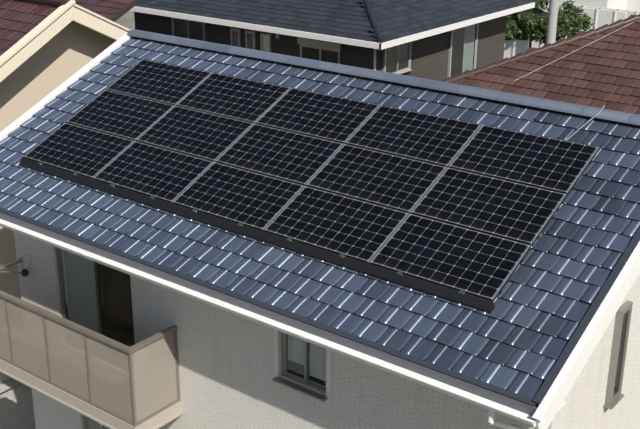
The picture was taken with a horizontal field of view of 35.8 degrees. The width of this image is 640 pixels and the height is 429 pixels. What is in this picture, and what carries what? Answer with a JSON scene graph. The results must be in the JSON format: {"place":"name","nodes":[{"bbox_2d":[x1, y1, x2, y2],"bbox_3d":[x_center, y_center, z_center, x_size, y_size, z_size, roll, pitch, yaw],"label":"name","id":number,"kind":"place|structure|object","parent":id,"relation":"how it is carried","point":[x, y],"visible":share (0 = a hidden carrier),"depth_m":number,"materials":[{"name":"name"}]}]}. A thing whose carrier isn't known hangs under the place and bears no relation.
{"place":"outdoors","nodes":[
{"label":"outdoors","id":0,"kind":"place"},
{"bbox_2d":[109,0,138,21],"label":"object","id":1,"kind":"structure","parent":0,"point":[121,13],"depth_m":27.03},
{"bbox_2d":[75,0,133,18],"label":"brown roof","id":2,"kind":"structure","parent":1,"relation":"on","point":[108,9],"depth_m":27.38,"materials":[{"name":"brown tile"}]},
{"bbox_2d":[115,11,324,382],"bbox_3d":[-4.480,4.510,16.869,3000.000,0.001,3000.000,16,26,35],"label":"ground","id":3,"kind":"structure","parent":0,"point":[127,20],"depth_m":57.66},
{"bbox_2d":[0,378,35,428],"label":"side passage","id":4,"kind":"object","parent":3,"relation":"on","point":[16,406],"visible":0.02,"depth_m":18.80,"materials":[{"name":"concrete"}]},
{"bbox_2d":[0,0,129,382],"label":"house","id":5,"kind":"structure","parent":3,"relation":"on","point":[60,45],"depth_m":18.82,"materials":[{"name":"beige paint"}]},
{"bbox_2d":[0,0,58,55],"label":"neighbour roof tiles","id":6,"kind":"object","parent":5,"relation":"on","point":[19,19],"visible":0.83,"depth_m":18.51,"materials":[{"name":"brown tile"}]},
{"bbox_2d":[505,12,534,43],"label":"tree","id":7,"kind":"object","parent":3,"relation":"on","point":[515,30],"visible":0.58,"depth_m":41.15,"materials":[{"name":"green plant"}]},
{"bbox_2d":[511,0,567,46],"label":"tree","id":8,"kind":"object","parent":3,"relation":"on","point":[532,13],"visible":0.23,"depth_m":41.74,"materials":[{"name":"green plant"}]},
{"bbox_2d":[528,13,569,44],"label":"tree","id":9,"kind":"object","parent":3,"relation":"on","point":[543,24],"visible":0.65,"depth_m":40.89,"materials":[{"name":"green plant"}]},
{"bbox_2d":[546,0,558,44],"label":"utility pole","id":10,"kind":"object","parent":3,"relation":"on","point":[552,22],"depth_m":39.12,"materials":[{"name":"grey concrete"}]},
{"bbox_2d":[557,9,580,39],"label":"tree","id":11,"kind":"object","parent":3,"relation":"on","point":[574,30],"visible":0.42,"depth_m":41.68,"materials":[{"name":"green plant"}]},
{"bbox_2d":[560,0,594,30],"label":"tree","id":12,"kind":"object","parent":3,"relation":"on","point":[582,22],"visible":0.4,"depth_m":43.48,"materials":[{"name":"green plant"}]},
{"bbox_2d":[14,231,639,428],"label":"house walls","id":13,"kind":"structure","parent":0,"point":[226,366],"depth_m":12.39,"materials":[{"name":"white paint"}]},
{"bbox_2d":[0,257,22,273],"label":"laundry bracket","id":14,"kind":"object","parent":13,"relation":"attached to","point":[19,261],"visible":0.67,"depth_m":14.97,"materials":[{"name":"silver metal"}]},
{"bbox_2d":[21,254,31,276],"bbox_3d":[-4.432,0.777,14.900,0.120,0.320,0.170,16,26,35],"label":"sensor light","id":15,"kind":"object","parent":13,"relation":"attached to","point":[25,272],"visible":1,"depth_m":14.89,"materials":[{"name":"black plastic"}]},
{"bbox_2d":[0,290,182,428],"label":"balcony","id":16,"kind":"structure","parent":13,"relation":"attached to","point":[110,383],"depth_m":13.38,"materials":[{"name":"beige"}]},
{"bbox_2d":[0,29,639,428],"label":"roof trim","id":17,"kind":"structure","parent":13,"relation":"on","point":[544,405],"depth_m":10.35,"materials":[{"name":"white"}]},
{"bbox_2d":[0,219,535,428],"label":"gutter","id":18,"kind":"object","parent":17,"relation":"attached to","point":[492,407],"visible":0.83,"depth_m":10.76,"materials":[{"name":"white plastic"}]},
{"bbox_2d":[10,36,639,373],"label":"roof deck","id":19,"kind":"structure","parent":13,"relation":"on","point":[525,106],"depth_m":13.56,"materials":[{"name":"blue"}]},
{"bbox_2d":[0,38,639,398],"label":"roof tiles","id":20,"kind":"object","parent":19,"relation":"on","point":[520,353],"visible":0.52,"depth_m":11.56,"materials":[{"name":"blue tile"}]},
{"bbox_2d":[19,59,599,313],"bbox_3d":[-0.566,-0.765,13.311,7.924,1.214,2.606,16,26,35],"label":"solar array","id":21,"kind":"object","parent":20,"relation":"on","point":[461,212],"visible":1,"depth_m":12.65,"materials":[{"name":"black"}]},
{"bbox_2d":[127,29,639,124],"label":"ridge cap","id":22,"kind":"object","parent":19,"relation":"on","point":[607,114],"visible":1,"depth_m":13.96,"materials":[{"name":"metal"}]},
{"bbox_2d":[567,105,604,140],"bbox_3d":[3.271,-1.117,12.225,0.708,0.379,0.033,-14,25,-33],"label":"wire","id":23,"kind":"object","parent":22,"relation":"attached to","point":[586,123],"visible":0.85,"depth_m":12.23,"materials":[{"name":"grey plastic"}]},
{"bbox_2d":[53,246,632,428],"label":"house windows","id":24,"kind":"structure","parent":13,"relation":"in","point":[95,296],"depth_m":14.07,"materials":[{"name":"black glass"}]},
{"bbox_2d":[129,0,534,80],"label":"house body","id":25,"kind":"structure","parent":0,"point":[429,53],"depth_m":28.58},
{"bbox_2d":[136,0,385,42],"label":"roof","id":26,"kind":"structure","parent":25,"relation":"on","point":[350,19],"depth_m":27.70,"materials":[{"name":"tile"}]},
{"bbox_2d":[171,17,478,77],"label":"house windows","id":27,"kind":"structure","parent":25,"relation":"in","point":[462,55],"depth_m":28.92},
{"bbox_2d":[359,0,534,41],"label":"roof","id":28,"kind":"structure","parent":25,"relation":"on","point":[396,19],"depth_m":27.88,"materials":[{"name":"tile"}]},
{"bbox_2d":[441,14,639,113],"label":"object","id":29,"kind":"structure","parent":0,"point":[547,47],"depth_m":20.38,"materials":[{"name":"grey"}]},
{"bbox_2d":[451,15,639,114],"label":"brown roof","id":30,"kind":"structure","parent":29,"relation":"on","point":[591,79],"depth_m":19.66,"materials":[{"name":"tile"}]},
{"bbox_2d":[515,22,633,80],"bbox_3d":[5.175,-3.317,20.088,2.734,1.040,0.012,-7,22,-19],"label":"roof cable","id":31,"kind":"object","parent":30,"relation":"attached to","point":[576,50],"visible":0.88,"depth_m":20.07,"materials":[{"name":"grey plastic"}]},
{"bbox_2d":[503,0,639,58],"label":"buildings","id":32,"kind":"structure","parent":0,"point":[602,12],"depth_m":47.10,"materials":[{"name":"white"}]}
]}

